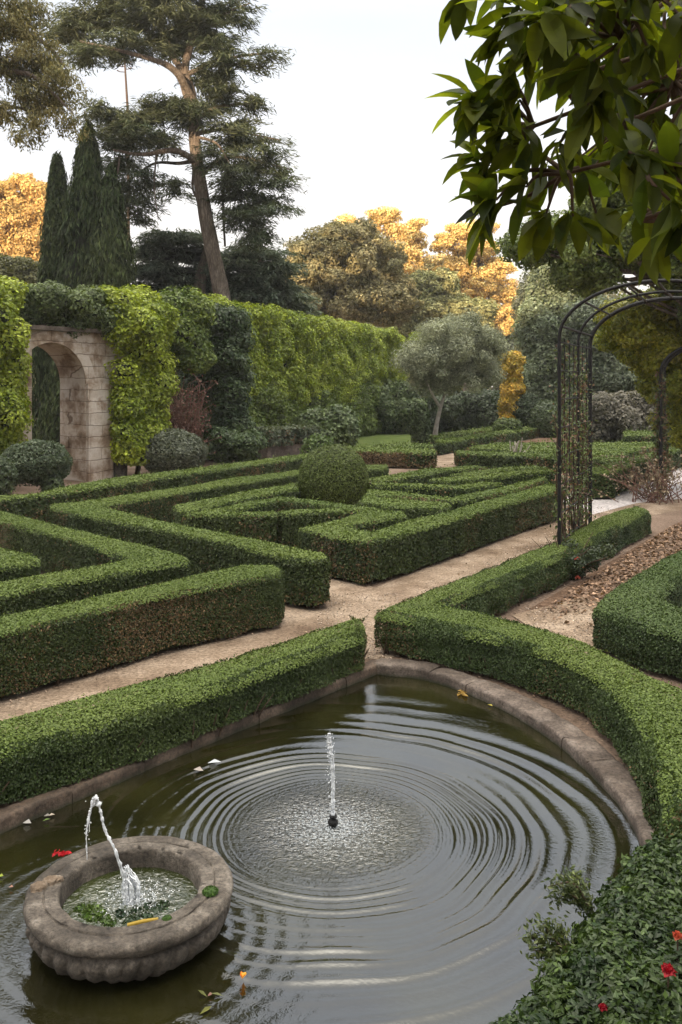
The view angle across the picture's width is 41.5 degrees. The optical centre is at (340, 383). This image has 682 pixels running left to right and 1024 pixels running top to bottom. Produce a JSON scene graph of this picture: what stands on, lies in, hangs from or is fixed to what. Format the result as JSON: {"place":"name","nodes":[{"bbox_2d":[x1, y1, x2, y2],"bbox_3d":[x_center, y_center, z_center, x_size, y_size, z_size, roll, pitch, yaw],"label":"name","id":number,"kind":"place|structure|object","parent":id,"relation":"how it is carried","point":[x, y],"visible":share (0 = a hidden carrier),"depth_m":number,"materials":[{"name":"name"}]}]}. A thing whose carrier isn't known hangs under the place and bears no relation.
{"place":"outdoors","nodes":[
{"label":"outdoors","id":0,"kind":"place"},
{"bbox_2d":[0,674,638,1023],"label":"water","id":1,"kind":"structure","parent":0,"point":[429,897],"depth_m":5.82,"materials":[{"name":"liquid"}]},
{"bbox_2d":[23,836,232,983],"bbox_3d":[-1.174,3.030,5.018,1.139,0.540,1.139,0,0,0],"label":"fountain bowl","id":2,"kind":"object","parent":1,"relation":"in","point":[61,941],"visible":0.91,"depth_m":4.72,"materials":[{"name":"stone"}]},
{"bbox_2d":[62,867,197,926],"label":"fountain water","id":3,"kind":"structure","parent":2,"relation":"in","point":[86,893],"depth_m":5.11,"materials":[{"name":"liquid"}]},
{"bbox_2d":[73,901,116,926],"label":"water weed","id":4,"kind":"object","parent":3,"relation":"on","point":[88,916],"visible":0.98,"depth_m":4.90,"materials":[{"name":"green plant"}]},
{"bbox_2d":[84,794,179,915],"bbox_3d":[-1.167,2.599,5.038,0.521,0.624,0.426,0,0,-18],"label":"water jet","id":5,"kind":"object","parent":3,"relation":"on","point":[127,896],"visible":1,"depth_m":5.01,"materials":[{"name":"white"}]},
{"bbox_2d":[112,900,169,923],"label":"water weed","id":6,"kind":"object","parent":3,"relation":"in","point":[147,914],"visible":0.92,"depth_m":4.93,"materials":[{"name":"green plant"}]},
{"bbox_2d":[127,917,158,925],"bbox_3d":[-1.057,2.877,4.803,0.164,0.044,0.024,0,0,-5],"label":"bamboo stick","id":7,"kind":"object","parent":3,"relation":"on","point":[141,921],"visible":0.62,"depth_m":4.79,"materials":[{"name":"wood"}]},
{"bbox_2d":[201,885,218,897],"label":"moss tuft","id":8,"kind":"object","parent":2,"relation":"on","point":[209,891],"visible":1,"depth_m":4.92,"materials":[{"name":"green plant"}]},
{"bbox_2d":[328,814,337,827],"bbox_3d":[-0.055,3.044,6.210,0.074,0.132,0.074,0,0,0],"label":"fountain nozzle","id":9,"kind":"object","parent":1,"relation":"in","point":[332,821],"visible":0.89,"depth_m":6.19,"materials":[{"name":"metal"}]},
{"bbox_2d":[283,733,382,852],"bbox_3d":[-0.104,2.732,6.244,0.882,0.665,0.700,0,0,-15],"label":"water jet","id":10,"kind":"object","parent":1,"relation":"on","point":[331,761],"visible":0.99,"depth_m":6.20,"materials":[{"name":"white"}]},
{"bbox_2d":[0,0,671,386],"label":"sky","id":11,"kind":"structure","parent":0,"point":[354,89],"materials":[{"name":"white"}]},
{"bbox_2d":[0,499,681,728],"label":"path","id":12,"kind":"structure","parent":0,"point":[213,651],"depth_m":11.04,"materials":[{"name":"gravel"}]},
{"bbox_2d":[0,515,635,740],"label":"fallen leaves","id":13,"kind":"object","parent":12,"relation":"on","point":[330,610],"visible":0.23,"depth_m":10.47,"materials":[{"name":"brown plant"}]},
{"bbox_2d":[317,507,638,659],"bbox_3d":[2.518,2.984,13.105,4.621,0.029,20.040,0,0,28],"label":"grit","id":14,"kind":"object","parent":12,"relation":"on","point":[369,651],"visible":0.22,"depth_m":11.82,"materials":[{"name":"gravel"}]},
{"bbox_2d":[0,389,681,807],"bbox_3d":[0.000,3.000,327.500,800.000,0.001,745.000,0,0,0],"label":"ground","id":15,"kind":"structure","parent":0,"point":[660,523],"depth_m":11.46,"materials":[{"name":"soil"}]},
{"bbox_2d":[0,454,18,495],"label":"round bush","id":16,"kind":"object","parent":15,"relation":"on","point":[6,476],"visible":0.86,"depth_m":21.82,"materials":[{"name":"green plant"}]},
{"bbox_2d":[0,253,39,283],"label":"shade tree","id":17,"kind":"object","parent":15,"relation":"on","point":[23,268],"visible":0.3,"depth_m":48.82,"materials":[{"name":"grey plant"}]},
{"bbox_2d":[0,547,41,582],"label":"box hedge","id":18,"kind":"object","parent":15,"relation":"on","point":[15,564],"visible":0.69,"depth_m":11.65,"materials":[{"name":"green plant"}]},
{"bbox_2d":[0,172,47,261],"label":"autumn tree","id":19,"kind":"object","parent":15,"relation":"on","point":[21,215],"visible":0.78,"depth_m":78.48,"materials":[{"name":"orange plant"}]},
{"bbox_2d":[19,350,31,441],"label":"wall","id":20,"kind":"structure","parent":15,"relation":"on","point":[29,434],"depth_m":31.43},
{"bbox_2d":[1,438,73,491],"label":"round bush","id":21,"kind":"object","parent":15,"relation":"on","point":[43,465],"visible":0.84,"depth_m":23.01,"materials":[{"name":"green plant"}]},
{"bbox_2d":[0,0,92,153],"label":"eucalyptus tree","id":22,"kind":"object","parent":15,"relation":"on","point":[16,25],"visible":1,"depth_m":29.64,"materials":[{"name":"green plant"}]},
{"bbox_2d":[32,150,68,439],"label":"cypress tree","id":23,"kind":"object","parent":15,"relation":"on","point":[49,250],"visible":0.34,"depth_m":40.37,"materials":[{"name":"green plant"}]},
{"bbox_2d":[35,120,104,443],"bbox_3d":[-11.133,-3.767,39.977,4.403,15.952,4.615,0,0,0],"label":"cypress tree","id":24,"kind":"object","parent":15,"relation":"on","point":[84,183],"visible":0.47,"depth_m":39.16,"materials":[{"name":"green plant"}]},
{"bbox_2d":[14,324,127,488],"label":"stone arch","id":25,"kind":"structure","parent":15,"relation":"on","point":[85,415],"depth_m":27.72,"materials":[{"name":"stone"}]},
{"bbox_2d":[0,275,33,453],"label":"climbing vine","id":26,"kind":"object","parent":25,"relation":"attached to","point":[15,416],"visible":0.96,"depth_m":24.40,"materials":[{"name":"green plant"}]},
{"bbox_2d":[15,279,125,338],"bbox_3d":[-8.241,-2.182,27.266,2.194,1.830,4.577,0,0,35],"label":"climbing vine","id":27,"kind":"object","parent":25,"relation":"on","point":[52,303],"visible":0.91,"depth_m":26.75,"materials":[{"name":"green plant"}]},
{"bbox_2d":[0,511,190,619],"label":"box hedge","id":28,"kind":"object","parent":15,"relation":"on","point":[77,564],"visible":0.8,"depth_m":11.76,"materials":[{"name":"green plant"}]},
{"bbox_2d":[82,161,137,288],"bbox_3d":[-9.972,-2.707,39.017,3.885,13.869,3.860,0,0,0],"label":"cypress tree","id":29,"kind":"object","parent":15,"relation":"on","point":[111,258],"visible":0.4,"depth_m":38.47,"materials":[{"name":"green plant"}]},
{"bbox_2d":[117,61,131,283],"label":"bare pole","id":30,"kind":"object","parent":15,"relation":"on","point":[126,89],"visible":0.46,"depth_m":61.94,"materials":[{"name":"wood"}]},
{"bbox_2d":[91,284,180,474],"bbox_3d":[-6.814,-0.140,29.112,2.923,6.306,2.993,0,0,23],"label":"climbing vine","id":31,"kind":"object","parent":15,"relation":"on","point":[146,385],"visible":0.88,"depth_m":28.21,"materials":[{"name":"green plant"}]},
{"bbox_2d":[0,563,285,697],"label":"box hedge","id":32,"kind":"object","parent":15,"relation":"on","point":[54,644],"visible":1,"depth_m":9.65,"materials":[{"name":"green plant"}]},
{"bbox_2d":[0,453,308,521],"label":"box hedge","id":33,"kind":"object","parent":15,"relation":"on","point":[33,505],"visible":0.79,"depth_m":21.63,"materials":[{"name":"green plant"}]},
{"bbox_2d":[34,0,314,301],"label":"pine tree","id":34,"kind":"object","parent":15,"relation":"on","point":[189,28],"visible":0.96,"depth_m":41.18,"materials":[{"name":"green plant"}]},
{"bbox_2d":[141,428,208,472],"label":"round bush","id":35,"kind":"object","parent":15,"relation":"on","point":[175,449],"visible":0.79,"depth_m":28.18,"materials":[{"name":"green plant"}]},
{"bbox_2d":[126,228,235,294],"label":"conifer tree","id":36,"kind":"object","parent":15,"relation":"on","point":[168,252],"visible":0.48,"depth_m":44.74,"materials":[{"name":"green plant"}]},
{"bbox_2d":[0,616,368,804],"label":"box hedge","id":37,"kind":"object","parent":15,"relation":"on","point":[41,749],"visible":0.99,"depth_m":7.33,"materials":[{"name":"green plant"}]},
{"bbox_2d":[155,285,216,375],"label":"climbing vine","id":38,"kind":"object","parent":15,"relation":"on","point":[192,345],"visible":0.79,"depth_m":31.29,"materials":[{"name":"green plant"}]},
{"bbox_2d":[0,659,376,833],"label":"stone kerb","id":39,"kind":"structure","parent":15,"relation":"on","point":[13,816],"depth_m":7.04,"materials":[{"name":"stone"}]},
{"bbox_2d":[167,369,221,453],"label":"bare shrub","id":40,"kind":"object","parent":15,"relation":"on","point":[177,420],"visible":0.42,"depth_m":30.51,"materials":[{"name":"brown plant"}]},
{"bbox_2d":[47,462,388,608],"bbox_3d":[-2.380,2.620,19.023,6.086,0.809,13.910,0,0,7],"label":"box hedge","id":41,"kind":"object","parent":15,"relation":"on","point":[139,517],"visible":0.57,"depth_m":14.57,"materials":[{"name":"green plant"}]},
{"bbox_2d":[178,300,257,447],"bbox_3d":[-4.746,-0.206,34.280,3.137,5.853,3.175,0,0,0],"label":"climbing vine","id":42,"kind":"object","parent":15,"relation":"on","point":[230,339],"visible":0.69,"depth_m":33.48,"materials":[{"name":"green plant"}]},
{"bbox_2d":[171,481,299,524],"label":"box hedge","id":43,"kind":"object","parent":15,"relation":"on","point":[290,489],"visible":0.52,"depth_m":18.14,"materials":[{"name":"green plant"}]},
{"bbox_2d":[207,426,268,463],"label":"ground shrub","id":44,"kind":"object","parent":15,"relation":"on","point":[229,446],"visible":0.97,"depth_m":31.57,"materials":[{"name":"green plant"}]},
{"bbox_2d":[203,242,323,316],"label":"conifer tree","id":45,"kind":"object","parent":15,"relation":"on","point":[259,279],"visible":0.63,"depth_m":44.84,"materials":[{"name":"green plant"}]},
{"bbox_2d":[181,495,382,547],"bbox_3d":[-0.970,2.607,16.484,2.806,0.765,3.071,0,0,34],"label":"box hedge","id":46,"kind":"object","parent":15,"relation":"on","point":[280,519],"visible":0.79,"depth_m":16.12,"materials":[{"name":"green plant"}]},
{"bbox_2d":[250,420,320,460],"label":"box hedge","id":47,"kind":"object","parent":15,"relation":"on","point":[284,440],"visible":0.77,"depth_m":34.52,"materials":[{"name":"green plant"}]},
{"bbox_2d":[173,288,421,460],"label":"tall hedge","id":48,"kind":"object","parent":15,"relation":"on","point":[301,362],"visible":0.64,"depth_m":43.33,"materials":[{"name":"green plant"}]},
{"bbox_2d":[299,433,333,454],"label":"round bush","id":49,"kind":"object","parent":15,"relation":"on","point":[315,443],"visible":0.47,"depth_m":32.76,"materials":[{"name":"green plant"}]},
{"bbox_2d":[32,286,629,398],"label":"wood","id":50,"kind":"object","parent":15,"relation":"on","point":[508,338],"visible":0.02,"depth_m":119.58,"materials":[{"name":"green plant"}]},
{"bbox_2d":[298,444,368,505],"bbox_3d":[-0.174,2.204,20.805,1.669,1.594,1.671,0,0,0],"label":"topiary ball","id":51,"kind":"object","parent":15,"relation":"on","point":[335,473],"visible":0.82,"depth_m":20.19,"materials":[{"name":"green plant"}]},
{"bbox_2d":[283,216,423,327],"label":"shade tree","id":52,"kind":"object","parent":15,"relation":"on","point":[356,271],"visible":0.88,"depth_m":64.42,"materials":[{"name":"green plant"}]},
{"bbox_2d":[290,377,428,445],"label":"laurel bush","id":53,"kind":"object","parent":15,"relation":"on","point":[339,423],"visible":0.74,"depth_m":51.98,"materials":[{"name":"green plant"}]},
{"bbox_2d":[334,206,429,274],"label":"pine tree","id":54,"kind":"object","parent":15,"relation":"on","point":[410,234],"visible":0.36,"depth_m":87.27,"materials":[{"name":"plant"}]},
{"bbox_2d":[346,442,437,468],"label":"box hedge","id":55,"kind":"object","parent":15,"relation":"on","point":[400,457],"visible":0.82,"depth_m":31.80,"materials":[{"name":"green plant"}]},
{"bbox_2d":[356,493,451,518],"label":"box hedge","id":56,"kind":"object","parent":15,"relation":"on","point":[412,509],"visible":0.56,"depth_m":17.14,"materials":[{"name":"green plant"}]},
{"bbox_2d":[373,440,434,448],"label":"box hedge","id":57,"kind":"object","parent":15,"relation":"on","point":[418,445],"visible":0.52,"depth_m":36.10,"materials":[{"name":"green plant"}]},
{"bbox_2d":[409,403,430,443],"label":"topiary cone","id":58,"kind":"object","parent":15,"relation":"on","point":[420,428],"visible":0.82,"depth_m":40.72,"materials":[{"name":"green plant"}]},
{"bbox_2d":[369,462,487,484],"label":"box hedge","id":59,"kind":"object","parent":15,"relation":"on","point":[422,476],"visible":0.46,"depth_m":23.17,"materials":[{"name":"green plant"}]},
{"bbox_2d":[298,482,561,585],"bbox_3d":[2.131,2.622,17.318,1.988,0.805,8.850,0,0,34],"label":"box hedge","id":60,"kind":"object","parent":15,"relation":"on","point":[366,546],"visible":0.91,"depth_m":14.87,"materials":[{"name":"green plant"}]},
{"bbox_2d":[368,478,502,497],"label":"box hedge","id":61,"kind":"object","parent":15,"relation":"on","point":[443,490],"visible":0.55,"depth_m":20.42,"materials":[{"name":"green plant"}]},
{"bbox_2d":[382,266,500,389],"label":"shade tree","id":62,"kind":"object","parent":15,"relation":"on","point":[441,296],"visible":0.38,"depth_m":73.59,"materials":[{"name":"plant"}]},
{"bbox_2d":[380,253,508,312],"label":"shade tree","id":63,"kind":"object","parent":15,"relation":"on","point":[430,262],"visible":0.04,"depth_m":98.55,"materials":[{"name":"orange plant"}]},
{"bbox_2d":[407,388,500,433],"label":"laurel bush","id":64,"kind":"object","parent":15,"relation":"on","point":[465,410],"visible":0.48,"depth_m":53.42,"materials":[{"name":"green plant"}]},
{"bbox_2d":[365,474,547,510],"bbox_3d":[2.940,2.597,20.704,2.729,0.789,5.777,0,0,37],"label":"box hedge","id":65,"kind":"object","parent":15,"relation":"on","point":[458,501],"visible":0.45,"depth_m":18.85,"materials":[{"name":"green plant"}]},
{"bbox_2d":[430,424,492,444],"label":"box hedge","id":66,"kind":"object","parent":15,"relation":"on","point":[457,434],"visible":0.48,"depth_m":44.61,"materials":[{"name":"green plant"}]},
{"bbox_2d":[429,219,518,391],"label":"autumn tree","id":67,"kind":"object","parent":15,"relation":"on","point":[490,271],"visible":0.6,"depth_m":91.04,"materials":[{"name":"plant"}]},
{"bbox_2d":[434,423,540,454],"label":"box hedge","id":68,"kind":"object","parent":15,"relation":"on","point":[448,445],"visible":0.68,"depth_m":42.10,"materials":[{"name":"green plant"}]},
{"bbox_2d":[428,467,557,485],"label":"box hedge","id":69,"kind":"object","parent":15,"relation":"on","point":[510,477],"visible":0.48,"depth_m":22.66,"materials":[{"name":"green plant"}]},
{"bbox_2d":[450,463,547,477],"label":"box hedge","id":70,"kind":"object","parent":15,"relation":"on","point":[488,471],"visible":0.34,"depth_m":24.05,"materials":[{"name":"green plant"}]},
{"bbox_2d":[497,350,525,419],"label":"columnar tree","id":71,"kind":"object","parent":15,"relation":"on","point":[512,388],"depth_m":51.48,"materials":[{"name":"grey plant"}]},
{"bbox_2d":[496,269,530,389],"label":"evergreen tree","id":72,"kind":"object","parent":15,"relation":"on","point":[520,293],"visible":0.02,"depth_m":78.10,"materials":[{"name":"orange plant"}]},
{"bbox_2d":[375,658,660,848],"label":"stone kerb","id":73,"kind":"structure","parent":15,"relation":"on","point":[606,770],"depth_m":7.77,"materials":[{"name":"stone"}]},
{"bbox_2d":[373,505,681,846],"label":"box hedge","id":74,"kind":"object","parent":15,"relation":"on","point":[640,718],"visible":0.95,"depth_m":8.94,"materials":[{"name":"green plant"}]},
{"bbox_2d":[453,448,622,471],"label":"box hedge","id":75,"kind":"object","parent":15,"relation":"on","point":[496,459],"visible":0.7,"depth_m":31.11,"materials":[{"name":"green plant"}]},
{"bbox_2d":[424,0,681,285],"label":"magnolia tree","id":76,"kind":"object","parent":15,"relation":"on","point":[636,45],"visible":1,"depth_m":2.82,"materials":[{"name":"green plant"}]},
{"bbox_2d":[510,261,603,422],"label":"evergreen tree","id":77,"kind":"object","parent":15,"relation":"on","point":[536,328],"visible":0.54,"depth_m":58.36,"materials":[{"name":"green plant"}]},
{"bbox_2d":[465,439,656,458],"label":"box hedge","id":78,"kind":"object","parent":15,"relation":"on","point":[614,448],"visible":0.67,"depth_m":37.37,"materials":[{"name":"green plant"}]},
{"bbox_2d":[513,434,612,442],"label":"garden bed","id":79,"kind":"object","parent":15,"relation":"on","point":[536,439],"visible":0.1,"depth_m":47.88,"materials":[{"name":"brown plant"}]},
{"bbox_2d":[492,417,522,430],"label":"topiary cushion","id":80,"kind":"object","parent":79,"relation":"on","point":[510,423],"visible":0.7,"depth_m":47.60,"materials":[{"name":"green plant"}]},
{"bbox_2d":[512,391,542,426],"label":"round bush","id":81,"kind":"object","parent":79,"relation":"on","point":[527,402],"visible":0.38,"depth_m":51.17,"materials":[{"name":"green plant"}]},
{"bbox_2d":[528,399,563,437],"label":"round bush","id":82,"kind":"object","parent":79,"relation":"on","point":[540,419],"visible":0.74,"depth_m":49.41,"materials":[{"name":"green plant"}]},
{"bbox_2d":[574,390,656,441],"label":"scrub bush","id":83,"kind":"object","parent":79,"relation":"on","point":[614,415],"visible":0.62,"depth_m":45.57,"materials":[{"name":"grey plant"}]},
{"bbox_2d":[488,828,681,1023],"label":"evergreen shrub","id":84,"kind":"object","parent":15,"relation":"on","point":[622,949],"visible":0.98,"depth_m":4.07,"materials":[{"name":"green plant"}]},
{"bbox_2d":[516,912,576,970],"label":"leafy sprig","id":85,"kind":"object","parent":84,"relation":"attached to","point":[558,944],"visible":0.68,"depth_m":4.40,"materials":[{"name":"green plant"}]},
{"bbox_2d":[541,864,596,916],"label":"leafy sprig","id":86,"kind":"object","parent":84,"relation":"attached to","point":[574,890],"visible":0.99,"depth_m":4.72,"materials":[{"name":"green plant"}]},
{"bbox_2d":[661,962,677,988],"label":"red rose","id":87,"kind":"object","parent":84,"relation":"in","point":[668,970],"visible":0.93,"depth_m":3.79,"materials":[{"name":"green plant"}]},
{"bbox_2d":[672,930,681,960],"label":"red rose","id":88,"kind":"object","parent":84,"relation":"in","point":[677,935],"visible":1,"depth_m":3.99,"materials":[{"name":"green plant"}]},
{"bbox_2d":[489,140,681,323],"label":"evergreen tree","id":89,"kind":"object","parent":15,"relation":"on","point":[585,274],"visible":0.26,"depth_m":23.48,"materials":[{"name":"green plant"}]},
{"bbox_2d":[557,294,641,422],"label":"evergreen tree","id":90,"kind":"object","parent":15,"relation":"on","point":[611,373],"visible":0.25,"depth_m":53.48,"materials":[{"name":"green plant"}]},
{"bbox_2d":[525,521,681,611],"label":"garden bed","id":91,"kind":"object","parent":15,"relation":"on","point":[554,597],"visible":0.17,"depth_m":13.66,"materials":[{"name":"soil"}]},
{"bbox_2d":[531,533,617,579],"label":"rose bush","id":92,"kind":"object","parent":91,"relation":"on","point":[578,563],"visible":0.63,"depth_m":13.71,"materials":[{"name":"green plant"}]},
{"bbox_2d":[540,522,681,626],"bbox_3d":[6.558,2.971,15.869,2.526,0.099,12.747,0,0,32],"label":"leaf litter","id":93,"kind":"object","parent":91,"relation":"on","point":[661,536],"visible":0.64,"depth_m":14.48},
{"bbox_2d":[592,550,681,679],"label":"box hedge","id":94,"kind":"object","parent":91,"relation":"on","point":[637,619],"visible":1,"depth_m":9.75,"materials":[{"name":"green plant"}]},
{"bbox_2d":[558,279,681,544],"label":"iron arch","id":95,"kind":"structure","parent":15,"relation":"on","point":[607,317],"depth_m":15.31,"materials":[{"name":"metal"}]},
{"bbox_2d":[544,340,596,542],"bbox_3d":[3.927,1.148,15.312,0.558,3.817,3.204,0,0,24],"label":"climbing rose","id":96,"kind":"object","parent":95,"relation":"attached to","point":[584,460],"visible":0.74,"depth_m":15.23,"materials":[{"name":"green plant"}]},
{"bbox_2d":[572,442,681,498],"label":"box hedge","id":97,"kind":"object","parent":15,"relation":"on","point":[604,485],"visible":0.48,"depth_m":24.38,"materials":[{"name":"green plant"}]},
{"bbox_2d":[592,446,681,504],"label":"dry rose bush","id":98,"kind":"object","parent":15,"relation":"on","point":[646,493],"visible":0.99,"depth_m":22.75,"materials":[{"name":"brown plant"}]},
{"bbox_2d":[592,285,681,450],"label":"maple tree","id":99,"kind":"object","parent":15,"relation":"on","point":[645,339],"visible":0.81,"depth_m":25.11,"materials":[{"name":"green plant"}]},
{"bbox_2d":[622,428,677,446],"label":"box hedge","id":100,"kind":"object","parent":15,"relation":"on","point":[635,435],"visible":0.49,"depth_m":41.18,"materials":[{"name":"green plant"}]},
{"bbox_2d":[659,347,681,496],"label":"iron arch","id":101,"kind":"structure","parent":15,"relation":"on","point":[668,359],"depth_m":23.55,"materials":[{"name":"metal"}]},
{"bbox_2d":[649,370,672,497],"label":"climbing rose","id":102,"kind":"object","parent":101,"relation":"attached to","point":[665,440],"visible":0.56,"depth_m":23.73,"materials":[{"name":"green plant"}]},
{"bbox_2d":[329,577,374,596],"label":"path","id":103,"kind":"structure","parent":0,"point":[337,587],"depth_m":13.19,"materials":[{"name":"gravel"}]},
{"bbox_2d":[356,433,431,445],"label":"lawn","id":104,"kind":"structure","parent":0,"point":[375,439],"depth_m":47.98,"materials":[{"name":"plant"}]},
{"bbox_2d":[388,308,512,434],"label":"olive tree","id":105,"kind":"object","parent":104,"relation":"on","point":[446,357],"visible":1,"depth_m":42.29,"materials":[{"name":"green plant"}]},
{"bbox_2d":[434,452,455,467],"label":"path","id":106,"kind":"structure","parent":0,"point":[446,459],"depth_m":34.90,"materials":[{"name":"gravel"}]},
{"bbox_2d":[512,597,630,664],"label":"path","id":107,"kind":"structure","parent":0,"point":[524,617],"depth_m":11.34,"materials":[{"name":"gravel"}]},
{"bbox_2d":[563,468,681,513],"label":"pavement","id":108,"kind":"structure","parent":0,"point":[624,498],"depth_m":22.98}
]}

